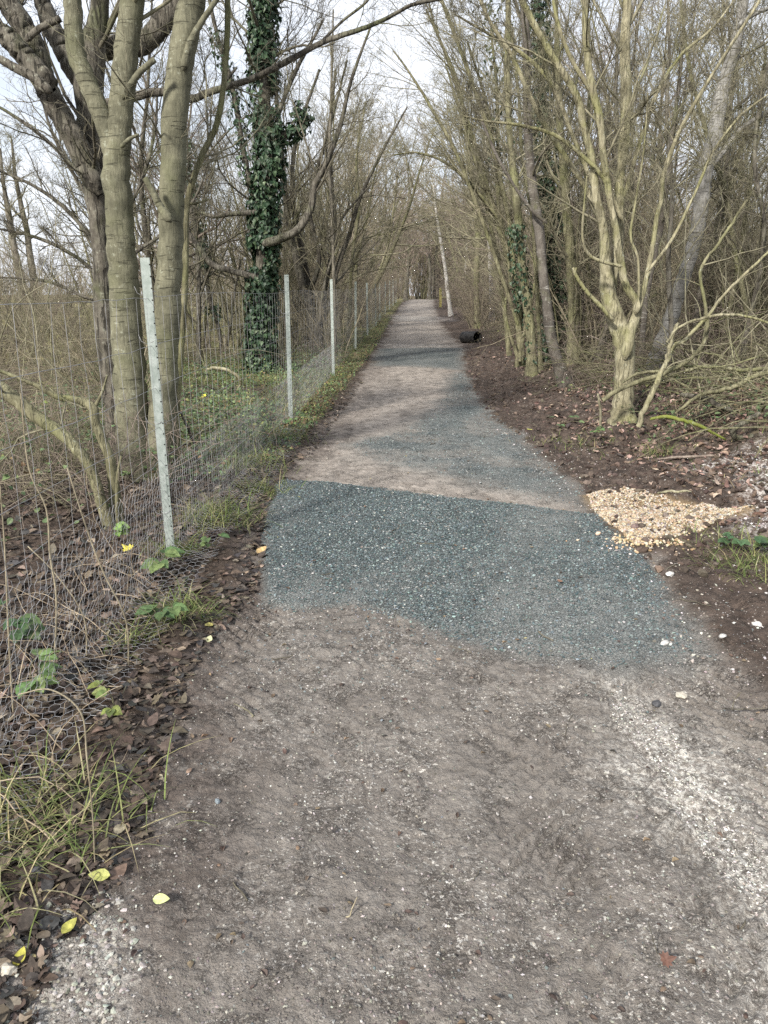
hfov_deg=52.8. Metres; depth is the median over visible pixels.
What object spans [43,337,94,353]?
bramble bush
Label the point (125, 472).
bramble sprig
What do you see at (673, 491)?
fallen stick
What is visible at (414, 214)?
spreading tree
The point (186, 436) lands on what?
ground cover
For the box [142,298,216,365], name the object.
bare shrub
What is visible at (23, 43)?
dark furrowed tree
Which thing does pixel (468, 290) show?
bare shrub
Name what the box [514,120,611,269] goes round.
coppiced tree
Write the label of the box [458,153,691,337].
bare shrub
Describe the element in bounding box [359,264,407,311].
bare shrub
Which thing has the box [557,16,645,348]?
bank tree
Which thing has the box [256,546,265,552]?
fallen leaf
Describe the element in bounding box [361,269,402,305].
bare shrub
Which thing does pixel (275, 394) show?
grass
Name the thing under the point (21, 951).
fallen leaf
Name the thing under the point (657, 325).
bramble bush
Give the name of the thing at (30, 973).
leaf litter
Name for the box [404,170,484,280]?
overhanging tree
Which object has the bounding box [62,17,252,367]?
spreading tree
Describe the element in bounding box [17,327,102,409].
bramble bush
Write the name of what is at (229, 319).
bare shrub
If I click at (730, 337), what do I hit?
undergrowth
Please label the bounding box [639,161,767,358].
bare shrub
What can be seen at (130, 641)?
grass tuft
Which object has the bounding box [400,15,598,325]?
overhanging tree
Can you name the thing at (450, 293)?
bare shrub
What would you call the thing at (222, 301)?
bare shrub
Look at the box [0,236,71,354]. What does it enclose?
bare shrub
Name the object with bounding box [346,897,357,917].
fallen stick
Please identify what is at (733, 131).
spreading tree
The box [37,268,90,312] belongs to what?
bare shrub
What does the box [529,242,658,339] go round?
bare shrub
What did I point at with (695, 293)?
bare shrub
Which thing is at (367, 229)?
spreading tree
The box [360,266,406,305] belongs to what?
bare shrub
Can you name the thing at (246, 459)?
grass tuft
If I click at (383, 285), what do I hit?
bare shrub
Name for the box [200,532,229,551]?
bramble sprig
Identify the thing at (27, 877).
grass tuft
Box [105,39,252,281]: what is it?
spreading tree
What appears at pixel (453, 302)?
bare shrub
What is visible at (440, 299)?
marker post
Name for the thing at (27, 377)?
bramble bush
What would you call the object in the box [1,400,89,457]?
bramble bush
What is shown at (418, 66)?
sky
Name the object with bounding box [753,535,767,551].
bramble sprig
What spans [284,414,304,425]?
bramble sprig
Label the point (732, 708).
fallen stick
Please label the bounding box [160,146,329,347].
coppiced tree
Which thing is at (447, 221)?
spreading tree
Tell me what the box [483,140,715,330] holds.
bare shrub
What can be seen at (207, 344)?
bramble bush
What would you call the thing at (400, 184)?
overhanging tree
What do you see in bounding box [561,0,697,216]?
slender tree
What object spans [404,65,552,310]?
overhanging tree
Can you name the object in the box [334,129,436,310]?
overhanging tree
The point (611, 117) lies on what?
spreading tree
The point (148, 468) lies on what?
bramble bush
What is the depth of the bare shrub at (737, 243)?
17.53 m
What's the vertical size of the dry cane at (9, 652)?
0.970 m
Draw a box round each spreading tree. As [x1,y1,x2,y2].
[1,0,314,310]
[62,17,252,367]
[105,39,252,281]
[150,0,379,354]
[189,79,299,308]
[278,24,429,335]
[289,149,369,310]
[323,135,406,314]
[326,161,398,314]
[347,116,423,279]
[373,169,437,298]
[380,158,444,294]
[409,162,460,287]
[419,140,464,288]
[420,71,525,273]
[426,176,472,267]
[429,0,638,260]
[430,0,697,327]
[435,93,591,306]
[523,7,713,263]
[570,0,767,265]
[598,0,767,343]
[632,84,699,271]
[664,44,766,241]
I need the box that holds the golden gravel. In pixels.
[566,486,752,552]
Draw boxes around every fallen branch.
[601,199,766,401]
[622,338,767,382]
[636,251,767,427]
[650,415,726,440]
[664,322,678,362]
[666,294,767,342]
[675,344,767,413]
[679,392,732,412]
[685,364,767,387]
[728,411,760,440]
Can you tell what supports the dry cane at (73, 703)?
on the woodland floor
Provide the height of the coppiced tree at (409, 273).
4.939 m
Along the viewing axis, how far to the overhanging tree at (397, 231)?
67.71 m
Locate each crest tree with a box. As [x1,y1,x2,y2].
[389,203,429,300]
[413,190,457,298]
[416,195,443,299]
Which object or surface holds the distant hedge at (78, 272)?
on the woodland floor
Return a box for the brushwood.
[513,280,767,462]
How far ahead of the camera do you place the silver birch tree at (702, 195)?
11.02 m
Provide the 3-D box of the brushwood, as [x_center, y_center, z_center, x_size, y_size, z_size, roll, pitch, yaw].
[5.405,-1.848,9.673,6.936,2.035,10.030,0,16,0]
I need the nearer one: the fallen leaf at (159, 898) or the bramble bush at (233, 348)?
the fallen leaf at (159, 898)
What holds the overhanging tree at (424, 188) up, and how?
on the woodland floor
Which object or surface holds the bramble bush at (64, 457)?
on the woodland floor
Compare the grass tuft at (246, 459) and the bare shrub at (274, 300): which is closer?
the grass tuft at (246, 459)
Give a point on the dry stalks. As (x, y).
(53, 760)
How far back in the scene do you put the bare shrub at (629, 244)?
23.02 m
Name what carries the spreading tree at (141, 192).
on the woodland floor
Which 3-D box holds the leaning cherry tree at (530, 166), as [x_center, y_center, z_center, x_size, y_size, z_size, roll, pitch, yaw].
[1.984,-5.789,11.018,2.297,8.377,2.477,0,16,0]
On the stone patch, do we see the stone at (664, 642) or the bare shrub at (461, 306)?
the stone at (664, 642)
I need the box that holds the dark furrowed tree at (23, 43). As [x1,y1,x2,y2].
[0,0,528,452]
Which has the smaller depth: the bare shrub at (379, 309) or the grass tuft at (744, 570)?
the grass tuft at (744, 570)
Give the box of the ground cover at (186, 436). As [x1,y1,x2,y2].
[0,317,767,549]
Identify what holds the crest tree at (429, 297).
on the track
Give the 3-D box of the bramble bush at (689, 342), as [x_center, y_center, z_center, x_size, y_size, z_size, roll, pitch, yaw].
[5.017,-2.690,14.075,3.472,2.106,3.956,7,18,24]
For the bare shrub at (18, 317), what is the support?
on the woodland floor
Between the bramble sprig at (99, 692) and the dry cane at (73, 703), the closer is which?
the dry cane at (73, 703)
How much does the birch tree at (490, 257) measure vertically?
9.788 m
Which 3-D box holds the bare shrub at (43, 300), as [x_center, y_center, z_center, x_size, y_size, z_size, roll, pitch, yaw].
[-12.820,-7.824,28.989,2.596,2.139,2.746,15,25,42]
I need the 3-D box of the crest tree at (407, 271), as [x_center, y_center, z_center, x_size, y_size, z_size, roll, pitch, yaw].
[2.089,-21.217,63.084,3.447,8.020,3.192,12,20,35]
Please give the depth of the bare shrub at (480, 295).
35.06 m
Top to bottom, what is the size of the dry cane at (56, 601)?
1.251 m
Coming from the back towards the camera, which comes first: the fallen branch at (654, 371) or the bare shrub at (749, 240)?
the bare shrub at (749, 240)
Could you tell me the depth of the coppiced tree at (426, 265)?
74.93 m
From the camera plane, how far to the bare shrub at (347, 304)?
27.65 m
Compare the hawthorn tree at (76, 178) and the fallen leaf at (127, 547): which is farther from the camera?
the hawthorn tree at (76, 178)
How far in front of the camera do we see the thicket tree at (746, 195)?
12.49 m
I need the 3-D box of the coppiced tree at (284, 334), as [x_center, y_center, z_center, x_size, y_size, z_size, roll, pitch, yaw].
[-3.281,-9.790,24.341,5.615,8.711,5.465,-6,17,-21]
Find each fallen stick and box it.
[179,410,197,450]
[207,366,241,390]
[234,703,254,716]
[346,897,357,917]
[597,393,603,425]
[648,921,672,955]
[657,490,691,493]
[658,454,714,459]
[722,693,767,709]
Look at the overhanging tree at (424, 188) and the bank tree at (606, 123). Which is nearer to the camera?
the bank tree at (606, 123)
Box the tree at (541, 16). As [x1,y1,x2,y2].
[472,0,589,362]
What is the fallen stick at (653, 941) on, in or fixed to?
on the track
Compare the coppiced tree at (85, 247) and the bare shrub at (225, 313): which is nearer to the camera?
the coppiced tree at (85, 247)
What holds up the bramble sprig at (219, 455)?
on the woodland floor
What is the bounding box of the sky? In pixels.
[0,0,767,295]
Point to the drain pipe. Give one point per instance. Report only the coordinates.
(470, 336)
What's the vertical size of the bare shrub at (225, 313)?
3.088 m
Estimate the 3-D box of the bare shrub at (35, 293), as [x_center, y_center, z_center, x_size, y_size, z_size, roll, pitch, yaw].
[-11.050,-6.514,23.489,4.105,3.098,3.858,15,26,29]
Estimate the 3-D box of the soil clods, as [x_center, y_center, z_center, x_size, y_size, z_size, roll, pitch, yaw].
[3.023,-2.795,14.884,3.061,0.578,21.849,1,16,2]
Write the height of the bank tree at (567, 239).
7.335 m
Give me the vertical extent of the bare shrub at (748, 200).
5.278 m
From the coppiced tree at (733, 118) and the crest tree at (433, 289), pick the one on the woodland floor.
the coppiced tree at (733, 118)
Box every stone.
[0,961,17,975]
[31,866,44,873]
[652,700,660,707]
[660,640,668,645]
[665,571,673,576]
[676,691,687,698]
[752,621,761,626]
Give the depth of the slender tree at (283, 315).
20.57 m
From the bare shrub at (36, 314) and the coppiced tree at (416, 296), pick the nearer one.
the bare shrub at (36, 314)
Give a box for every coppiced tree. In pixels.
[0,50,274,303]
[10,124,156,342]
[51,127,252,306]
[131,107,257,350]
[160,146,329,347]
[189,94,312,353]
[192,48,371,336]
[196,131,363,328]
[209,96,437,345]
[213,128,369,320]
[228,146,362,343]
[250,125,384,289]
[281,124,374,314]
[325,151,408,300]
[338,184,409,305]
[342,182,418,290]
[363,208,410,275]
[370,204,418,278]
[387,210,449,298]
[394,190,454,298]
[394,250,422,298]
[396,195,451,298]
[400,200,468,298]
[412,212,451,296]
[414,254,449,285]
[425,154,590,278]
[432,202,494,290]
[440,178,487,281]
[448,195,593,279]
[450,156,525,289]
[458,0,767,348]
[488,0,742,335]
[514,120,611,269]
[637,1,767,306]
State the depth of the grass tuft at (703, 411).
8.66 m
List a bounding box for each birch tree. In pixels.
[414,169,468,316]
[451,66,527,320]
[640,0,767,377]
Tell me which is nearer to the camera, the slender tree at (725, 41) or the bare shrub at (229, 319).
the slender tree at (725, 41)
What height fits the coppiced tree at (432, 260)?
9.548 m
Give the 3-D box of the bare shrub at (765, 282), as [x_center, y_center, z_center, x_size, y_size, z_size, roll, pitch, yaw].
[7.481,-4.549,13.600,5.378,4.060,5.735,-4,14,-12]
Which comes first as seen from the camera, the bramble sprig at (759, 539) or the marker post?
the bramble sprig at (759, 539)
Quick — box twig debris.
[4,355,767,938]
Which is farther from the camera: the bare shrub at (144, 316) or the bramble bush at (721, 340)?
the bare shrub at (144, 316)
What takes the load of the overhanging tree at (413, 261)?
on the woodland floor
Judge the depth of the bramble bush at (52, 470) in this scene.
6.18 m
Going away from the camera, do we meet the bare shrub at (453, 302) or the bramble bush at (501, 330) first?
the bramble bush at (501, 330)
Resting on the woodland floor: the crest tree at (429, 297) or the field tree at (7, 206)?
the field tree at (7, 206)
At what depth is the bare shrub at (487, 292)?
25.66 m
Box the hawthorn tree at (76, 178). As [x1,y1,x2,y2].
[0,48,220,377]
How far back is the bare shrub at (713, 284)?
13.31 m
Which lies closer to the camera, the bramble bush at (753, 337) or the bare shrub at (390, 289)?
the bramble bush at (753, 337)
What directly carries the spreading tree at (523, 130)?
on the woodland floor
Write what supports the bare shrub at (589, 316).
on the woodland floor
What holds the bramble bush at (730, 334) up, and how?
on the woodland floor
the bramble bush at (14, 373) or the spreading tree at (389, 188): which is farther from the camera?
the spreading tree at (389, 188)
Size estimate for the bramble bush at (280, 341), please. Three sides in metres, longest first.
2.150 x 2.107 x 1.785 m
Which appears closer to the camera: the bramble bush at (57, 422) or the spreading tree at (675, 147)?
the bramble bush at (57, 422)
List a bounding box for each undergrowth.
[0,146,382,421]
[505,47,767,395]
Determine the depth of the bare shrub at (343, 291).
24.94 m
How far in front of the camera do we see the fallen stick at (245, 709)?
3.03 m
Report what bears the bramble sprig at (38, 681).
on the woodland floor
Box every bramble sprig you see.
[0,599,47,647]
[15,648,62,698]
[87,680,121,716]
[112,521,129,543]
[120,465,146,482]
[135,602,188,629]
[141,546,184,573]
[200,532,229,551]
[202,451,236,460]
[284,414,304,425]
[549,415,583,426]
[590,426,611,435]
[718,532,766,546]
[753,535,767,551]
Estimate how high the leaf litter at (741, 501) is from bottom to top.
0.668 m
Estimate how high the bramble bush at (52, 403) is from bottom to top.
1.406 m
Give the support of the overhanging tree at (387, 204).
on the woodland floor
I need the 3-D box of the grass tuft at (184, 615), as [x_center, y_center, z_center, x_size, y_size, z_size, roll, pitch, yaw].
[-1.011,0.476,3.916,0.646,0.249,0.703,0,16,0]
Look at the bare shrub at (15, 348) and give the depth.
12.58 m
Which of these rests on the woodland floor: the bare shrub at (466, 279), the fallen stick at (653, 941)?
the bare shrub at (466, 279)
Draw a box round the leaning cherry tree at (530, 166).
[450,0,597,387]
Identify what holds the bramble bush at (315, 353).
on the woodland floor
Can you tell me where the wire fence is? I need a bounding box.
[0,258,394,854]
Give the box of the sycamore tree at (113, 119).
[63,0,218,481]
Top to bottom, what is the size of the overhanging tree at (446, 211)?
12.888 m
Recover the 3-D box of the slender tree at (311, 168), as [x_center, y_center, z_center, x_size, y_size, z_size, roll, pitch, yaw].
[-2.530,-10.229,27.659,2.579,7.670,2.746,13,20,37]
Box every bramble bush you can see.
[0,324,41,383]
[0,327,149,522]
[0,341,112,476]
[0,347,149,409]
[0,355,187,487]
[0,357,44,388]
[0,358,42,392]
[0,360,104,437]
[0,360,270,551]
[0,362,66,404]
[0,370,205,473]
[0,372,316,547]
[0,375,206,531]
[0,377,104,464]
[0,388,133,520]
[0,423,76,510]
[1,343,78,403]
[1,376,112,533]
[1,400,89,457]
[2,315,146,414]
[2,324,70,379]
[2,350,101,427]
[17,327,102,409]
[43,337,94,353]
[144,322,220,366]
[178,332,232,356]
[184,312,245,359]
[185,315,237,343]
[190,298,318,366]
[223,334,373,372]
[231,324,310,371]
[236,321,309,353]
[285,315,358,344]
[471,309,564,346]
[480,282,567,341]
[483,308,541,339]
[495,312,761,398]
[515,304,688,387]
[531,283,767,393]
[557,316,747,357]
[565,237,767,389]
[581,297,739,358]
[582,317,747,363]
[638,310,766,362]
[675,277,767,352]
[686,289,766,366]
[720,293,767,373]
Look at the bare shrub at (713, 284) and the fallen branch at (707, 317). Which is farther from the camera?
the bare shrub at (713, 284)
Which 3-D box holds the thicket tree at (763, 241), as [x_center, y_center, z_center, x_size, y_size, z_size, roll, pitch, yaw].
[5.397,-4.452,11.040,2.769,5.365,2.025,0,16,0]
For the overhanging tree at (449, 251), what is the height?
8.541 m
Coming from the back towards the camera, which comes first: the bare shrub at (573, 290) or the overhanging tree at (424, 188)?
the overhanging tree at (424, 188)
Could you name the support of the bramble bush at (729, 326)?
on the woodland floor
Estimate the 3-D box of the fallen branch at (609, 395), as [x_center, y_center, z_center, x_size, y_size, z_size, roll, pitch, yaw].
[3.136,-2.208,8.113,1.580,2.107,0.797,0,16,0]
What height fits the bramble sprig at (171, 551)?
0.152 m
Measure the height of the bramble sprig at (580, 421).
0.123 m
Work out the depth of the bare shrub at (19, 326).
16.91 m
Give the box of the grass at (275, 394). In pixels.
[1,302,767,489]
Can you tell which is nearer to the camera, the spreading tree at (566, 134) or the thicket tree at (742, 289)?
the thicket tree at (742, 289)
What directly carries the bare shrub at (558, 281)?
on the woodland floor
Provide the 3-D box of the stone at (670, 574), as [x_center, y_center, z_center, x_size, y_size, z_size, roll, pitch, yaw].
[1.645,0.359,4.460,0.050,0.046,0.053,0,16,0]
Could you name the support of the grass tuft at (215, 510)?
on the woodland floor
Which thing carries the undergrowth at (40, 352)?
on the woodland floor
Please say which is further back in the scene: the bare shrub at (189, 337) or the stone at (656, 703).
the bare shrub at (189, 337)
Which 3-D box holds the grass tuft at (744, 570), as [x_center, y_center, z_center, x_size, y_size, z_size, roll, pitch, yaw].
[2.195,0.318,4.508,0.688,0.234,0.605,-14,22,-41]
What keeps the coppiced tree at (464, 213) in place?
on the woodland floor
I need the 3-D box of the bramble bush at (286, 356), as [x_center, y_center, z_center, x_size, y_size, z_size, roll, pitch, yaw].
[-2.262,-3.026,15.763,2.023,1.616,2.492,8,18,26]
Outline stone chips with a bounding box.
[48,371,756,734]
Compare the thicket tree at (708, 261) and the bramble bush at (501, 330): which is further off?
the bramble bush at (501, 330)
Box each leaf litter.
[0,379,362,1023]
[484,332,767,534]
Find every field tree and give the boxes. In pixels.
[0,112,69,300]
[0,131,38,299]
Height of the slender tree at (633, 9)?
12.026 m
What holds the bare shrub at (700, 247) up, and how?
on the woodland floor
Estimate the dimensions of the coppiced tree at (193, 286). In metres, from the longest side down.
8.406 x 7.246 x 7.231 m
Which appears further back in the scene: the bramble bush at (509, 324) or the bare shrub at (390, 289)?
the bare shrub at (390, 289)
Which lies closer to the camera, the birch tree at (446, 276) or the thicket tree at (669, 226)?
the thicket tree at (669, 226)
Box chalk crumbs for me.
[4,424,767,1023]
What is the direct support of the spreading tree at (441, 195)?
on the woodland floor
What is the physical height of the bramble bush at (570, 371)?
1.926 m
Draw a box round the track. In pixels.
[4,299,767,1023]
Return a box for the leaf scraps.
[12,432,767,1023]
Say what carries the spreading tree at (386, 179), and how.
on the woodland floor
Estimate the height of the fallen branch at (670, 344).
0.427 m
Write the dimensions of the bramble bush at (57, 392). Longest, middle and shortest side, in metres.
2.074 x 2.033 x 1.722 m
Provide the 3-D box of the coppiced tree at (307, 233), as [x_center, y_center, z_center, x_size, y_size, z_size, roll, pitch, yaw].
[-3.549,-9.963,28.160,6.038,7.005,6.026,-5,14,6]
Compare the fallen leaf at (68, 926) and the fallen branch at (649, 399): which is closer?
the fallen leaf at (68, 926)
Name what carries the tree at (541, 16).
on the woodland floor
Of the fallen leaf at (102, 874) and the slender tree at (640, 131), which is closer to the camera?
the fallen leaf at (102, 874)
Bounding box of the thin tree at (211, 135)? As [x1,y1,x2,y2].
[35,0,296,466]
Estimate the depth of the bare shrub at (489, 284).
26.36 m
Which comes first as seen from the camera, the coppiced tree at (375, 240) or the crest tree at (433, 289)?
the coppiced tree at (375, 240)
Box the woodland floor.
[0,295,767,952]
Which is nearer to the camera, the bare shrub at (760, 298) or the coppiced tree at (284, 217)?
the bare shrub at (760, 298)
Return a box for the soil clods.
[456,331,767,576]
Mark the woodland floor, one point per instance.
(750, 601)
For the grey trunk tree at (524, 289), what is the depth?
12.80 m
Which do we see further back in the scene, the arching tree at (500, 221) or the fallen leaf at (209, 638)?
the arching tree at (500, 221)
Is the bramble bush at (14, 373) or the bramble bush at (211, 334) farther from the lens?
the bramble bush at (211, 334)
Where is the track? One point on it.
(396, 399)
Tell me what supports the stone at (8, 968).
on the leaf litter at (30, 973)
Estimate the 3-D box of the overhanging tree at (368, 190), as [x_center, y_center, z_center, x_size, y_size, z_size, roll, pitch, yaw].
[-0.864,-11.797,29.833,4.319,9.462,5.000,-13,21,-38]
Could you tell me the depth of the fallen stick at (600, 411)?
8.68 m
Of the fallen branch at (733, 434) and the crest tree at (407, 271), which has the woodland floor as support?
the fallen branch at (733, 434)
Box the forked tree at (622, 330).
[434,0,767,425]
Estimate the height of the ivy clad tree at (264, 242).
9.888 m
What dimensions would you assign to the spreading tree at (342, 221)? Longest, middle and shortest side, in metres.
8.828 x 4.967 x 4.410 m
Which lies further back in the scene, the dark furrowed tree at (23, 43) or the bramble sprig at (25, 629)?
the dark furrowed tree at (23, 43)
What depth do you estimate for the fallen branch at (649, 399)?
7.98 m
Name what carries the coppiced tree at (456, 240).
on the woodland floor
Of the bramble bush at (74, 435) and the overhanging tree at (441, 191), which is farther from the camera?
the overhanging tree at (441, 191)
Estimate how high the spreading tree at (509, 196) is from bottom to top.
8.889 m
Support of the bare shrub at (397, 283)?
on the woodland floor
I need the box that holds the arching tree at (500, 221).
[330,0,617,367]
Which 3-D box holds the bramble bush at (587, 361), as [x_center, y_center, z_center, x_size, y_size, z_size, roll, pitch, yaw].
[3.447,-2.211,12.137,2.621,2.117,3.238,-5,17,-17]
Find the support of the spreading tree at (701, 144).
on the woodland floor
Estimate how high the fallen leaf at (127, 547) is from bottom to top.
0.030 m
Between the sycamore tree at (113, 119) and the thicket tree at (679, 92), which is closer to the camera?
the sycamore tree at (113, 119)
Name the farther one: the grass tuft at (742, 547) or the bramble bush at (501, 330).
the bramble bush at (501, 330)
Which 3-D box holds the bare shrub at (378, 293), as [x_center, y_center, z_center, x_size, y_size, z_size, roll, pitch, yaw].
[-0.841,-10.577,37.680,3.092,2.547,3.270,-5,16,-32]
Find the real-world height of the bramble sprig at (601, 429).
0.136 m
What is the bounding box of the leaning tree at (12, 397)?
[0,369,124,528]
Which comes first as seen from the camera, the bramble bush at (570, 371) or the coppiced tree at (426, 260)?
the bramble bush at (570, 371)
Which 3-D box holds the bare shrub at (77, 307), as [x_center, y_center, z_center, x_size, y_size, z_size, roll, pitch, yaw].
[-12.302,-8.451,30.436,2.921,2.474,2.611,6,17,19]
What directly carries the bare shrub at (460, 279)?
on the woodland floor
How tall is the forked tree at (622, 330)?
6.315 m
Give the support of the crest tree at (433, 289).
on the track
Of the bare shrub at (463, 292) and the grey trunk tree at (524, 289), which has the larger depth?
the bare shrub at (463, 292)
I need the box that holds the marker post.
[439,288,453,306]
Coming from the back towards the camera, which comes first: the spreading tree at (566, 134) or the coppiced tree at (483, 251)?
the coppiced tree at (483, 251)
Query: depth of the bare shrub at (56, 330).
13.59 m
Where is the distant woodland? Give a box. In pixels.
[134,170,713,298]
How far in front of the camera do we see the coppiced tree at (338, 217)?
30.53 m
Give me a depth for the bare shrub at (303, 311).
20.72 m
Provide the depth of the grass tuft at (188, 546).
4.77 m
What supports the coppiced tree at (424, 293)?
on the woodland floor
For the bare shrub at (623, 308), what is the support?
on the woodland floor
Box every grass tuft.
[0,717,219,895]
[0,790,168,951]
[93,614,184,662]
[110,576,248,635]
[133,526,225,560]
[135,482,281,536]
[178,436,312,482]
[213,465,308,499]
[230,423,370,453]
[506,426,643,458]
[627,439,681,457]
[655,395,745,430]
[661,516,767,577]
[696,547,767,588]
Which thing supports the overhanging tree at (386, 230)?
on the woodland floor
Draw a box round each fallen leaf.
[12,946,25,965]
[61,917,76,932]
[88,868,109,880]
[122,544,132,551]
[153,893,169,903]
[205,635,211,641]
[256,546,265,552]
[659,951,676,967]
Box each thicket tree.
[416,3,537,355]
[464,0,592,371]
[470,65,530,329]
[554,0,760,368]
[576,0,751,382]
[611,0,767,364]
[635,0,767,361]
[675,0,767,365]
[675,0,767,367]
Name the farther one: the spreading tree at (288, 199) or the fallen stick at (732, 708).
the spreading tree at (288, 199)
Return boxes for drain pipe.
[459,331,481,342]
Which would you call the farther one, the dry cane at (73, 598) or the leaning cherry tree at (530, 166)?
the leaning cherry tree at (530, 166)
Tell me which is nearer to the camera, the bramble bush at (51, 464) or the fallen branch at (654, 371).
the bramble bush at (51, 464)
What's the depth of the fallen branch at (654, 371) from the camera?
8.36 m
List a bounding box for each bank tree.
[419,102,509,328]
[438,116,509,313]
[507,0,642,364]
[549,0,693,361]
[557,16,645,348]
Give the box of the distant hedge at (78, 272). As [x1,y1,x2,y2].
[0,237,251,303]
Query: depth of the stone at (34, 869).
2.19 m
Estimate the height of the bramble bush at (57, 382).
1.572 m
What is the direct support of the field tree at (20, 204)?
on the woodland floor
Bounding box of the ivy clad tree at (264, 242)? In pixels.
[141,0,406,373]
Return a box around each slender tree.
[191,43,246,347]
[277,92,337,347]
[285,104,335,273]
[550,0,709,301]
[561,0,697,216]
[590,9,690,254]
[608,10,693,237]
[657,0,767,305]
[670,0,767,138]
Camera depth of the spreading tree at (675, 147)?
26.90 m
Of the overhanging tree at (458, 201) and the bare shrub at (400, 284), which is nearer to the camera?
the overhanging tree at (458, 201)
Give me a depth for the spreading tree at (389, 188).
39.88 m
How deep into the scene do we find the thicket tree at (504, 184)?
25.15 m
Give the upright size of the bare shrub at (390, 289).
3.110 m
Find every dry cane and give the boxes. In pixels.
[0,486,13,711]
[18,688,95,861]
[20,393,57,676]
[27,546,87,655]
[67,467,128,664]
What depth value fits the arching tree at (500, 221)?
14.00 m
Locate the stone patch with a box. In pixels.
[261,348,694,668]
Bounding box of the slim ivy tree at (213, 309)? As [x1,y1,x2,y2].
[131,123,246,357]
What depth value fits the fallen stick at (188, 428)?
6.96 m
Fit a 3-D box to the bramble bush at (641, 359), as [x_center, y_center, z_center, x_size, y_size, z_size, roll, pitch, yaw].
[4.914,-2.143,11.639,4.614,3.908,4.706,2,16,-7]
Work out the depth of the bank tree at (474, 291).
29.62 m
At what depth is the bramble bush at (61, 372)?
10.30 m
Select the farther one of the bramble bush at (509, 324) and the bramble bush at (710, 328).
the bramble bush at (509, 324)
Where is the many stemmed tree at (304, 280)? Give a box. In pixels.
[244,8,429,353]
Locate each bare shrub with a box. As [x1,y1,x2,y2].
[0,199,94,370]
[0,206,93,336]
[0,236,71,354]
[0,236,196,401]
[0,246,76,335]
[0,250,71,310]
[0,255,70,364]
[0,257,154,399]
[0,274,97,377]
[0,284,58,362]
[0,302,57,379]
[10,281,65,323]
[19,304,95,374]
[31,259,142,353]
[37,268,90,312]
[46,270,93,327]
[86,253,213,339]
[140,252,224,322]
[141,270,195,336]
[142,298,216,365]
[181,282,230,324]
[189,222,378,347]
[189,256,278,338]
[190,279,244,337]
[192,281,241,328]
[219,275,295,332]
[277,258,395,354]
[282,237,392,334]
[314,270,384,331]
[315,276,391,326]
[338,249,424,319]
[338,262,423,326]
[343,272,396,313]
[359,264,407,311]
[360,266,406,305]
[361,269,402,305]
[379,266,416,299]
[381,273,409,302]
[382,268,407,298]
[423,257,457,299]
[425,116,767,369]
[425,193,561,320]
[429,275,463,306]
[433,269,513,334]
[434,250,510,325]
[434,269,471,306]
[435,273,488,314]
[440,269,499,328]
[440,273,493,319]
[445,286,494,320]
[450,256,473,298]
[451,244,535,329]
[452,96,767,370]
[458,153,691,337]
[459,274,497,320]
[462,244,534,325]
[464,267,512,318]
[468,160,686,340]
[470,188,678,332]
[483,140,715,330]
[489,221,675,360]
[507,196,683,303]
[510,222,678,320]
[524,161,741,325]
[526,149,760,342]
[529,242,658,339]
[556,192,767,358]
[568,1,767,361]
[601,151,767,349]
[633,165,767,364]
[634,172,766,325]
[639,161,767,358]
[641,137,767,339]
[645,163,767,354]
[666,161,767,326]
[688,222,767,336]
[699,82,767,358]
[706,188,767,338]
[708,56,767,331]
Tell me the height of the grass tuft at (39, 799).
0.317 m
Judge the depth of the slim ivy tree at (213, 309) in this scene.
18.02 m
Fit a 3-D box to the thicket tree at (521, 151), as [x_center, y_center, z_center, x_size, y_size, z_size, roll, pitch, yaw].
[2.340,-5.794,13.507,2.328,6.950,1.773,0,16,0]
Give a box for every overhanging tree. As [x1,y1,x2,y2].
[286,74,440,324]
[313,73,427,328]
[318,44,476,323]
[323,112,433,291]
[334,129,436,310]
[336,95,464,298]
[366,138,424,280]
[368,200,423,276]
[388,113,448,295]
[389,131,517,287]
[396,214,423,298]
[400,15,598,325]
[401,211,431,295]
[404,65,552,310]
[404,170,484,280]
[431,157,492,277]
[438,166,466,279]
[439,223,460,273]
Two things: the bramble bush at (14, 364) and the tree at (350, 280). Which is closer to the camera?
the bramble bush at (14, 364)
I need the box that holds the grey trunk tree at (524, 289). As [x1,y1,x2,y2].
[461,0,572,376]
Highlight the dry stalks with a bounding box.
[0,455,176,854]
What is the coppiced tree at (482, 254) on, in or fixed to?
on the woodland floor
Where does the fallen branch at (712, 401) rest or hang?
on the woodland floor
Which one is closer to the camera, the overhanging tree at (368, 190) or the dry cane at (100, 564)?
the dry cane at (100, 564)
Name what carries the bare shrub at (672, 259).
on the woodland floor
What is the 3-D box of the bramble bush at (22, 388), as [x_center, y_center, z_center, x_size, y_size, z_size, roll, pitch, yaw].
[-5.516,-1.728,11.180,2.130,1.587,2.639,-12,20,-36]
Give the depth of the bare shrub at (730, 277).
19.50 m
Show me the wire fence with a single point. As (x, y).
(162, 455)
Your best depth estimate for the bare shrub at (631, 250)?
21.81 m
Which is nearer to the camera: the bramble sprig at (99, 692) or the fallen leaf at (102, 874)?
the fallen leaf at (102, 874)

